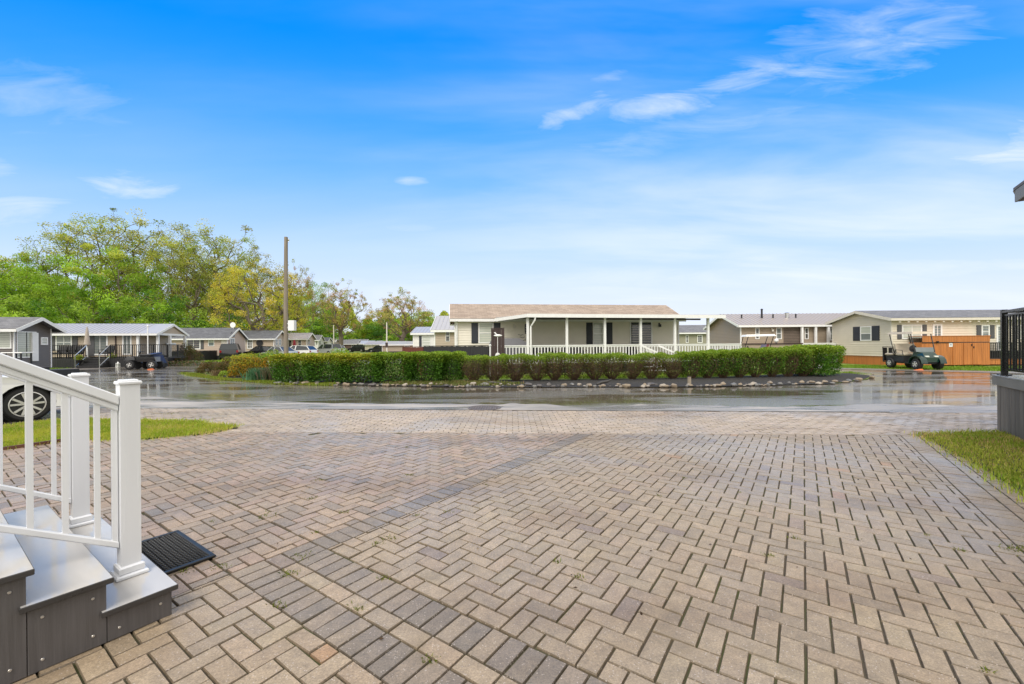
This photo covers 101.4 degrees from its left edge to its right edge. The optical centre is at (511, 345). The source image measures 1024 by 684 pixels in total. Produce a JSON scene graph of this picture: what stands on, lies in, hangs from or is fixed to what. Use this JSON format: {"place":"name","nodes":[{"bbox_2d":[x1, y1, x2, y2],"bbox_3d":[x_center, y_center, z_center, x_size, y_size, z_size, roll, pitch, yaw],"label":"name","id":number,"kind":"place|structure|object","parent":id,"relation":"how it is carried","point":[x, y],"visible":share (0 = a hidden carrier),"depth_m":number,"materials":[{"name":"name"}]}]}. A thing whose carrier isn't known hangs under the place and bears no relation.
{"place":"outdoors","nodes":[
{"label":"outdoors","id":0,"kind":"place"},
{"bbox_2d":[3,413,60,424],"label":"neighbour drive","id":1,"kind":"structure","parent":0,"point":[47,416],"depth_m":8.13,"materials":[{"name":"concrete"}]},
{"bbox_2d":[2,375,60,420],"bbox_3d":[-10.728,0.744,7.334,1.800,1.530,4.500,0,0,35],"label":"parked car","id":2,"kind":"object","parent":1,"relation":"on","point":[13,402],"visible":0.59,"depth_m":7.92,"materials":[{"name":"white paint"}]},
{"bbox_2d":[3,417,243,449],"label":"lawn grass","id":3,"kind":"structure","parent":0,"point":[13,434],"depth_m":6.93,"materials":[{"name":"green plant"}]},
{"bbox_2d":[64,362,212,369],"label":"pavement","id":4,"kind":"structure","parent":0,"point":[101,368],"depth_m":28.92,"materials":[{"name":"concrete"}]},
{"bbox_2d":[51,344,183,367],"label":"black deck","id":5,"kind":"structure","parent":4,"relation":"on","point":[175,350],"depth_m":30.05,"materials":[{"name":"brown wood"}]},
{"bbox_2d":[136,324,189,364],"bbox_3d":[-28.820,-0.085,34.911,1.504,3.372,5.181,0,0,-12],"label":"gabled porch","id":6,"kind":"object","parent":4,"relation":"on","point":[158,330],"visible":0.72,"depth_m":34.12,"materials":[{"name":"metal"}]},
{"bbox_2d":[174,343,204,363],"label":"shrub","id":7,"kind":"object","parent":4,"relation":"on","point":[194,353],"visible":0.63,"depth_m":35.62,"materials":[{"name":"green plant"}]},
{"bbox_2d":[0,411,1023,683],"bbox_3d":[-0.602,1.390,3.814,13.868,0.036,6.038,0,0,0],"label":"paved driveway","id":8,"kind":"structure","parent":0,"point":[488,552],"depth_m":2.68,"materials":[{"name":"beige brick"}]},
{"bbox_2d":[0,505,177,683],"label":"front steps","id":9,"kind":"structure","parent":8,"relation":"on","point":[71,599],"depth_m":1.93,"materials":[{"name":"grey"}]},
{"bbox_2d":[0,372,93,528],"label":"handrail","id":10,"kind":"object","parent":9,"relation":"on","point":[79,459],"visible":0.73,"depth_m":2.87,"materials":[{"name":"white plastic"}]},
{"bbox_2d":[0,353,148,582],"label":"handrail","id":11,"kind":"object","parent":9,"relation":"on","point":[123,403],"visible":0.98,"depth_m":2.18,"materials":[{"name":"white plastic"}]},
{"bbox_2d":[141,530,215,573],"bbox_3d":[-2.312,1.381,2.791,0.670,0.016,0.352,0,0,35],"label":"doormat","id":12,"kind":"object","parent":8,"relation":"on","point":[171,552],"visible":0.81,"depth_m":2.79,"materials":[{"name":"rubber"}]},
{"bbox_2d":[156,413,1023,672],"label":"weeds","id":13,"kind":"object","parent":8,"relation":"on","point":[382,578],"visible":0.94,"depth_m":2.67,"materials":[{"name":"green plant"}]},
{"bbox_2d":[0,0,1023,332],"label":"sky","id":14,"kind":"structure","parent":0,"point":[685,156],"materials":[{"name":"blue"}]},
{"bbox_2d":[49,408,1000,435],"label":"paved street","id":15,"kind":"structure","parent":0,"point":[587,422],"depth_m":7.49,"materials":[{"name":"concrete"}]},
{"bbox_2d":[56,397,996,412],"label":"pavement","id":16,"kind":"structure","parent":0,"point":[162,402],"depth_m":9.26,"materials":[{"name":"concrete"}]},
{"bbox_2d":[85,351,999,412],"bbox_3d":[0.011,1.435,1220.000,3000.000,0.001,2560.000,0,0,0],"label":"ground","id":17,"kind":"structure","parent":0,"point":[840,363],"depth_m":25.25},
{"bbox_2d":[0,294,52,321],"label":"shrub","id":18,"kind":"object","parent":17,"relation":"on","point":[16,306],"visible":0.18,"depth_m":50.80,"materials":[{"name":"green plant"}]},
{"bbox_2d":[0,317,66,368],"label":"mobile home","id":19,"kind":"object","parent":17,"relation":"on","point":[25,334],"visible":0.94,"depth_m":23.25,"materials":[{"name":"grey"}]},
{"bbox_2d":[16,331,36,357],"bbox_3d":[-26.726,-0.035,23.085,0.045,1.444,1.179,0,0,-12],"label":"sliding door","id":20,"kind":"structure","parent":19,"relation":"in","point":[24,338],"depth_m":22.94,"materials":[{"name":"glass"}]},
{"bbox_2d":[0,251,75,314],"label":"tree","id":21,"kind":"object","parent":17,"relation":"on","point":[20,258],"visible":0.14,"depth_m":73.05,"materials":[{"name":"green plant"}]},
{"bbox_2d":[0,261,80,317],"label":"tree","id":22,"kind":"object","parent":17,"relation":"on","point":[18,282],"visible":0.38,"depth_m":67.11,"materials":[{"name":"green plant"}]},
{"bbox_2d":[0,298,86,323],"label":"shrub","id":23,"kind":"object","parent":17,"relation":"on","point":[48,313],"visible":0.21,"depth_m":52.28,"materials":[{"name":"green plant"}]},
{"bbox_2d":[1,274,100,323],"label":"tree","id":24,"kind":"object","parent":17,"relation":"on","point":[66,279],"visible":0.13,"depth_m":69.11,"materials":[{"name":"green plant"}]},
{"bbox_2d":[54,300,100,323],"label":"shrub","id":25,"kind":"object","parent":17,"relation":"on","point":[71,316],"visible":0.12,"depth_m":51.82,"materials":[{"name":"green plant"}]},
{"bbox_2d":[7,208,152,322],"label":"tree","id":26,"kind":"object","parent":17,"relation":"on","point":[65,247],"visible":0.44,"depth_m":76.63,"materials":[{"name":"green plant"}]},
{"bbox_2d":[28,243,186,323],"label":"tree","id":27,"kind":"object","parent":17,"relation":"on","point":[67,295],"visible":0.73,"depth_m":61.57,"materials":[{"name":"green plant"}]},
{"bbox_2d":[52,323,174,359],"bbox_3d":[-33.972,-0.030,33.551,9.948,3.443,4.659,0,0,-12],"label":"mobile home","id":28,"kind":"object","parent":17,"relation":"on","point":[103,336],"visible":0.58,"depth_m":32.31,"materials":[{"name":"beige"}]},
{"bbox_2d":[50,208,203,322],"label":"tree","id":29,"kind":"object","parent":17,"relation":"on","point":[126,236],"visible":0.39,"depth_m":80.80,"materials":[{"name":"green plant"}]},
{"bbox_2d":[104,300,155,323],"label":"shrub","id":30,"kind":"object","parent":17,"relation":"on","point":[132,321],"visible":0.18,"depth_m":49.84,"materials":[{"name":"green plant"}]},
{"bbox_2d":[94,289,206,327],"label":"shrub","id":31,"kind":"object","parent":17,"relation":"on","point":[177,306],"visible":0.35,"depth_m":50.86,"materials":[{"name":"green plant"}]},
{"bbox_2d":[0,276,300,332],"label":"distant wood","id":32,"kind":"object","parent":17,"relation":"on","point":[200,295],"visible":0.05,"depth_m":88.27,"materials":[{"name":"green plant"}]},
{"bbox_2d":[102,230,202,322],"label":"tree","id":33,"kind":"object","parent":17,"relation":"on","point":[154,251],"visible":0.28,"depth_m":84.18,"materials":[{"name":"green plant"}]},
{"bbox_2d":[138,232,233,327],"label":"tree","id":34,"kind":"object","parent":17,"relation":"on","point":[185,285],"visible":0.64,"depth_m":78.19,"materials":[{"name":"green plant"}]},
{"bbox_2d":[154,307,219,327],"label":"shrub","id":35,"kind":"object","parent":17,"relation":"on","point":[181,318],"visible":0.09,"depth_m":59.25,"materials":[{"name":"green plant"}]},
{"bbox_2d":[171,328,248,360],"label":"mobile home","id":36,"kind":"object","parent":17,"relation":"on","point":[204,339],"visible":0.44,"depth_m":45.97,"materials":[{"name":"grey"}]},
{"bbox_2d":[150,218,283,327],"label":"tree","id":37,"kind":"object","parent":17,"relation":"on","point":[221,249],"visible":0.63,"depth_m":81.49,"materials":[{"name":"green plant"}]},
{"bbox_2d":[199,255,261,327],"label":"tree","id":38,"kind":"object","parent":17,"relation":"on","point":[248,299],"visible":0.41,"depth_m":71.57,"materials":[{"name":"green plant"}]},
{"bbox_2d":[219,343,241,359],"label":"parked car","id":39,"kind":"object","parent":17,"relation":"on","point":[228,350],"visible":0.63,"depth_m":45.10,"materials":[{"name":"black paint"}]},
{"bbox_2d":[218,246,283,322],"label":"tree","id":40,"kind":"object","parent":17,"relation":"on","point":[265,275],"visible":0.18,"depth_m":88.93,"materials":[{"name":"green plant"}]},
{"bbox_2d":[200,258,311,332],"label":"tree","id":41,"kind":"object","parent":17,"relation":"on","point":[225,293],"visible":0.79,"depth_m":58.53,"materials":[{"name":"green plant"}]},
{"bbox_2d":[243,330,288,351],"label":"mobile home","id":42,"kind":"object","parent":17,"relation":"on","point":[273,338],"visible":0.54,"depth_m":54.11,"materials":[{"name":"beige"}]},
{"bbox_2d":[250,288,309,332],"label":"tree","id":43,"kind":"object","parent":17,"relation":"on","point":[270,294],"visible":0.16,"depth_m":85.94,"materials":[{"name":"green plant"}]},
{"bbox_2d":[265,259,325,332],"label":"tree","id":44,"kind":"object","parent":17,"relation":"on","point":[308,281],"visible":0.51,"depth_m":85.93,"materials":[{"name":"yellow plant"}]},
{"bbox_2d":[288,333,316,346],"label":"mobile home","id":45,"kind":"object","parent":17,"relation":"on","point":[308,339],"visible":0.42,"depth_m":66.37,"materials":[{"name":"beige"}]},
{"bbox_2d":[298,282,338,335],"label":"tree","id":46,"kind":"object","parent":17,"relation":"on","point":[326,311],"visible":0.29,"depth_m":119.86,"materials":[{"name":"green plant"}]},
{"bbox_2d":[298,319,345,341],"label":"shrub","id":47,"kind":"object","parent":17,"relation":"on","point":[321,328],"visible":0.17,"depth_m":104.39,"materials":[{"name":"green plant"}]},
{"bbox_2d":[312,278,372,345],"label":"tree","id":48,"kind":"object","parent":17,"relation":"on","point":[341,318],"visible":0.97,"depth_m":89.28,"materials":[{"name":"green plant"}]},
{"bbox_2d":[289,301,448,338],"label":"distant wood","id":49,"kind":"object","parent":17,"relation":"on","point":[442,313],"visible":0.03,"depth_m":149.39,"materials":[{"name":"green plant"}]},
{"bbox_2d":[364,316,411,340],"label":"shrub","id":50,"kind":"object","parent":17,"relation":"on","point":[376,329],"visible":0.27,"depth_m":128.61,"materials":[{"name":"green plant"}]},
{"bbox_2d":[374,287,433,340],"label":"tree","id":51,"kind":"object","parent":17,"relation":"on","point":[404,321],"visible":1,"depth_m":81.08,"materials":[{"name":"green plant"}]},
{"bbox_2d":[430,316,454,346],"bbox_3d":[-1.930,-0.407,31.500,7.548,3.693,4.576,0,0,0],"label":"mobile home","id":52,"kind":"object","parent":17,"relation":"on","point":[442,329],"visible":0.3,"depth_m":29.49,"materials":[{"name":"beige"}]},
{"bbox_2d":[423,345,489,374],"bbox_3d":[-2.579,0.705,19.299,3.216,1.380,0.140,0,0,13],"label":"board fence","id":53,"kind":"object","parent":17,"relation":"on","point":[470,350],"visible":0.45,"depth_m":19.12,"materials":[{"name":"black wood"}]},
{"bbox_2d":[449,304,685,361],"bbox_3d":[3.046,-0.534,25.416,13.498,3.870,4.587,0,0,-8],"label":"mobile home","id":54,"kind":"object","parent":17,"relation":"on","point":[473,324],"visible":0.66,"depth_m":23.68,"materials":[{"name":"beige"}]},
{"bbox_2d":[630,322,652,343],"bbox_3d":[7.406,-0.671,24.047,1.357,1.451,0.045,0,0,-8],"label":"sliding door","id":55,"kind":"structure","parent":54,"relation":"in","point":[634,327],"depth_m":24.06,"materials":[{"name":"glass"}]},
{"bbox_2d":[494,314,741,373],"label":"covered deck","id":56,"kind":"structure","parent":17,"relation":"on","point":[605,317],"depth_m":20.81,"materials":[{"name":"metal"}]},
{"bbox_2d":[489,338,529,361],"bbox_3d":[-0.135,0.296,21.230,1.950,1.280,1.320,0,0,-11],"label":"hot tub cover","id":57,"kind":"object","parent":56,"relation":"on","point":[513,341],"visible":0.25,"depth_m":20.70,"materials":[{"name":"grey plastic"}]},
{"bbox_2d":[679,325,705,351],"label":"mobile home","id":58,"kind":"object","parent":17,"relation":"on","point":[692,334],"visible":0.23,"depth_m":45.99,"materials":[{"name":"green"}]},
{"bbox_2d":[703,309,847,349],"bbox_3d":[23.163,-0.807,33.500,13.188,4.100,5.696,0,0,0],"label":"mobile home","id":59,"kind":"object","parent":17,"relation":"on","point":[734,328],"visible":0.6,"depth_m":31.21,"materials":[{"name":"beige"}]},
{"bbox_2d":[840,364,1000,370],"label":"front grass","id":60,"kind":"structure","parent":17,"relation":"on","point":[963,367],"depth_m":22.16,"materials":[{"name":"green plant"}]},
{"bbox_2d":[910,335,990,364],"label":"wooden fence","id":61,"kind":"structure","parent":60,"relation":"on","point":[970,350],"depth_m":24.27,"materials":[{"name":"orange wood"}]},
{"bbox_2d":[825,310,1020,365],"bbox_3d":[29.810,-0.564,27.481,14.648,3.510,5.282,0,0,0],"label":"mobile home","id":62,"kind":"object","parent":17,"relation":"on","point":[862,337],"visible":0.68,"depth_m":25.82,"materials":[{"name":"beige"}]},
{"bbox_2d":[64,360,1023,411],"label":"road","id":63,"kind":"structure","parent":0,"point":[899,387],"depth_m":12.12,"materials":[{"name":"grey asphalt"}]},
{"bbox_2d":[124,351,164,369],"bbox_3d":[-24.174,0.983,27.601,1.910,1.156,1.082,0,0,-15],"label":"quad bike","id":64,"kind":"object","parent":63,"relation":"on","point":[151,360],"visible":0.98,"depth_m":27.32,"materials":[{"name":"black paint"}]},
{"bbox_2d":[410,327,433,347],"bbox_3d":[-7.015,-0.107,38.000,3.348,3.174,4.445,0,0,0],"label":"mobile home","id":65,"kind":"object","parent":63,"relation":"on","point":[423,336],"visible":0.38,"depth_m":35.98,"materials":[{"name":"white"}]},
{"bbox_2d":[200,363,868,386],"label":"island grass","id":66,"kind":"structure","parent":63,"relation":"on","point":[209,373],"depth_m":17.00,"materials":[{"name":"green plant"}]},
{"bbox_2d":[181,372,336,385],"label":"verge grass","id":67,"kind":"structure","parent":66,"relation":"on","point":[194,374],"depth_m":16.56,"materials":[{"name":"green plant"}]},
{"bbox_2d":[491,328,504,373],"bbox_3d":[-0.627,0.290,18.660,0.596,2.120,0.160,0,0,0],"label":"privacy screen","id":68,"kind":"object","parent":66,"relation":"on","point":[501,346],"visible":0.62,"depth_m":18.60,"materials":[{"name":"brown wood"}]},
{"bbox_2d":[221,373,869,386],"bbox_3d":[-0.642,1.358,16.785,30.892,0.001,6.281,0,0,4],"label":"planting bed","id":69,"kind":"object","parent":66,"relation":"on","point":[760,379],"visible":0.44,"depth_m":15.40,"materials":[{"name":"brown soil"}]},
{"bbox_2d":[226,355,264,376],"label":"shrub","id":70,"kind":"object","parent":69,"relation":"on","point":[250,362],"visible":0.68,"depth_m":19.12,"materials":[{"name":"yellow plant"}]},
{"bbox_2d":[284,237,295,367],"bbox_3d":[-8.979,-1.408,16.900,0.462,5.907,0.200,0,0,0],"label":"utility pole","id":71,"kind":"object","parent":69,"relation":"on","point":[289,325],"visible":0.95,"depth_m":16.84,"materials":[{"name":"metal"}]},
{"bbox_2d":[267,352,321,382],"bbox_3d":[-8.245,0.848,16.097,1.653,1.156,1.527,0,0,-5],"label":"hedge shrub","id":72,"kind":"object","parent":69,"relation":"on","point":[282,363],"visible":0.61,"depth_m":15.56,"materials":[{"name":"green plant"}]},
{"bbox_2d":[299,352,355,381],"bbox_3d":[-6.915,0.839,15.900,1.653,1.154,1.527,0,0,2],"label":"hedge shrub","id":73,"kind":"object","parent":69,"relation":"on","point":[321,368],"visible":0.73,"depth_m":15.33,"materials":[{"name":"green plant"}]},
{"bbox_2d":[333,352,384,382],"bbox_3d":[-5.704,0.835,15.879,1.653,1.143,1.528,0,0,-2],"label":"hedge shrub","id":74,"kind":"object","parent":69,"relation":"on","point":[364,358],"visible":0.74,"depth_m":15.36,"materials":[{"name":"green plant"}]},
{"bbox_2d":[369,351,417,381],"bbox_3d":[-4.419,0.810,15.911,1.718,1.173,1.509,0,0,-5],"label":"hedge shrub","id":75,"kind":"object","parent":69,"relation":"on","point":[389,359],"visible":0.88,"depth_m":15.38,"materials":[{"name":"green plant"}]},
{"bbox_2d":[402,351,449,381],"bbox_3d":[-3.283,0.798,16.091,1.718,1.180,1.509,0,0,4],"label":"hedge shrub","id":76,"kind":"object","parent":69,"relation":"on","point":[420,356],"visible":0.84,"depth_m":15.54,"materials":[{"name":"green plant"}]},
{"bbox_2d":[433,350,466,380],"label":"hedge shrub","id":77,"kind":"object","parent":69,"relation":"on","point":[451,356],"visible":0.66,"depth_m":15.72,"materials":[{"name":"green plant"}]},
{"bbox_2d":[377,379,523,385],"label":"ground cover","id":78,"kind":"object","parent":69,"relation":"on","point":[455,382],"visible":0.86,"depth_m":14.87,"materials":[{"name":"green plant"}]},
{"bbox_2d":[455,354,489,380],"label":"hedge shrub","id":79,"kind":"object","parent":69,"relation":"on","point":[469,364],"visible":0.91,"depth_m":15.66,"materials":[{"name":"green plant"}]},
{"bbox_2d":[480,355,508,380],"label":"hedge shrub","id":80,"kind":"object","parent":69,"relation":"on","point":[491,376],"visible":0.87,"depth_m":15.69,"materials":[{"name":"green plant"}]},
{"bbox_2d":[498,353,534,380],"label":"hedge shrub","id":81,"kind":"object","parent":69,"relation":"on","point":[514,374],"visible":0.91,"depth_m":15.78,"materials":[{"name":"green plant"}]},
{"bbox_2d":[520,355,552,380],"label":"hedge shrub","id":82,"kind":"object","parent":69,"relation":"on","point":[535,375],"visible":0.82,"depth_m":15.79,"materials":[{"name":"green plant"}]},
{"bbox_2d":[535,352,570,379],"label":"hedge shrub","id":83,"kind":"object","parent":69,"relation":"on","point":[556,373],"visible":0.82,"depth_m":15.91,"materials":[{"name":"green plant"}]},
{"bbox_2d":[555,353,593,379],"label":"hedge shrub","id":84,"kind":"object","parent":69,"relation":"on","point":[571,375],"visible":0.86,"depth_m":15.95,"materials":[{"name":"green plant"}]},
{"bbox_2d":[574,353,613,379],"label":"hedge shrub","id":85,"kind":"object","parent":69,"relation":"on","point":[592,373],"visible":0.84,"depth_m":15.99,"materials":[{"name":"green plant"}]},
{"bbox_2d":[596,352,627,378],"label":"hedge shrub","id":86,"kind":"object","parent":69,"relation":"on","point":[618,365],"visible":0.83,"depth_m":16.10,"materials":[{"name":"green plant"}]},
{"bbox_2d":[615,354,651,378],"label":"hedge shrub","id":87,"kind":"object","parent":69,"relation":"on","point":[632,363],"visible":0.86,"depth_m":16.17,"materials":[{"name":"green plant"}]},
{"bbox_2d":[636,352,667,378],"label":"hedge shrub","id":88,"kind":"object","parent":69,"relation":"on","point":[649,373],"visible":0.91,"depth_m":16.25,"materials":[{"name":"green plant"}]},
{"bbox_2d":[656,354,693,377],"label":"hedge shrub","id":89,"kind":"object","parent":69,"relation":"on","point":[669,371],"visible":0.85,"depth_m":16.30,"materials":[{"name":"green plant"}]},
{"bbox_2d":[673,351,710,377],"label":"hedge shrub","id":90,"kind":"object","parent":69,"relation":"on","point":[693,373],"visible":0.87,"depth_m":16.20,"materials":[{"name":"green plant"}]},
{"bbox_2d":[688,350,725,377],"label":"hedge shrub","id":91,"kind":"object","parent":69,"relation":"on","point":[712,372],"visible":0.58,"depth_m":16.27,"materials":[{"name":"green plant"}]},
{"bbox_2d":[704,349,744,377],"bbox_3d":[8.367,0.716,16.667,1.213,1.158,1.292,0,0,-20],"label":"hedge shrub","id":92,"kind":"object","parent":69,"relation":"on","point":[725,372],"visible":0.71,"depth_m":16.36,"materials":[{"name":"green plant"}]},
{"bbox_2d":[720,349,759,376],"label":"hedge shrub","id":93,"kind":"object","parent":69,"relation":"on","point":[742,368],"visible":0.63,"depth_m":16.43,"materials":[{"name":"green plant"}]},
{"bbox_2d":[739,347,776,376],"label":"hedge shrub","id":94,"kind":"object","parent":69,"relation":"on","point":[764,352],"visible":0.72,"depth_m":16.50,"materials":[{"name":"green plant"}]},
{"bbox_2d":[755,347,788,376],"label":"hedge shrub","id":95,"kind":"object","parent":69,"relation":"on","point":[776,369],"visible":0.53,"depth_m":16.65,"materials":[{"name":"green plant"}]},
{"bbox_2d":[772,346,809,376],"bbox_3d":[11.179,0.658,17.038,1.268,1.231,1.213,0,0,2],"label":"hedge shrub","id":96,"kind":"object","parent":69,"relation":"on","point":[789,351],"visible":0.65,"depth_m":16.69,"materials":[{"name":"green plant"}]},
{"bbox_2d":[784,349,822,375],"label":"hedge shrub","id":97,"kind":"object","parent":69,"relation":"on","point":[811,352],"visible":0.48,"depth_m":16.76,"materials":[{"name":"green plant"}]},
{"bbox_2d":[781,344,846,375],"bbox_3d":[12.612,0.605,17.496,2.055,1.318,1.810,0,0,-34],"label":"hedge shrub","id":98,"kind":"object","parent":69,"relation":"on","point":[828,353],"visible":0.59,"depth_m":16.84,"materials":[{"name":"green plant"}]},
{"bbox_2d":[459,370,871,378],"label":"island lawn","id":99,"kind":"structure","parent":66,"relation":"on","point":[620,376],"depth_m":17.46,"materials":[{"name":"green plant"}]},
{"bbox_2d":[736,327,836,361],"bbox_3d":[19.765,-0.095,30.155,7.042,2.630,1.630,0,0,0],"label":"porch railing","id":100,"kind":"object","parent":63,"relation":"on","point":[758,345],"depth_m":29.44,"materials":[{"name":"beige"}]},
{"bbox_2d":[838,368,1023,373],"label":"pavement","id":101,"kind":"structure","parent":0,"point":[935,370],"depth_m":20.03,"materials":[{"name":"concrete"}]},
{"bbox_2d":[882,331,946,369],"bbox_3d":[20.696,0.255,21.745,1.146,1.906,2.748,0,0,7],"label":"golf cart","id":102,"kind":"object","parent":101,"relation":"on","point":[912,355],"visible":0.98,"depth_m":21.12,"materials":[{"name":"metal"}]},
{"bbox_2d":[904,427,1023,502],"bbox_3d":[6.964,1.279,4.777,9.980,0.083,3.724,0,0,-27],"label":"lawn grass","id":103,"kind":"structure","parent":0,"point":[988,440],"depth_m":5.19,"materials":[{"name":"green plant"}]},
{"bbox_2d":[992,374,1023,440],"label":"neighbour deck","id":104,"kind":"structure","parent":103,"relation":"on","point":[1010,404],"depth_m":6.07,"materials":[{"name":"grey wood"}]},
{"bbox_2d":[997,307,1023,374],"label":"black railing","id":105,"kind":"object","parent":104,"relation":"on","point":[1011,351],"visible":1,"depth_m":6.20,"materials":[{"name":"metal"}]},
{"label":"far road","id":106,"kind":"structure","parent":0,"visible":0},
{"bbox_2d":[380,341,412,352],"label":"mobile home","id":107,"kind":"object","parent":106,"relation":"on","point":[395,346],"visible":0.59,"depth_m":70.29,"materials":[{"name":"beige"}]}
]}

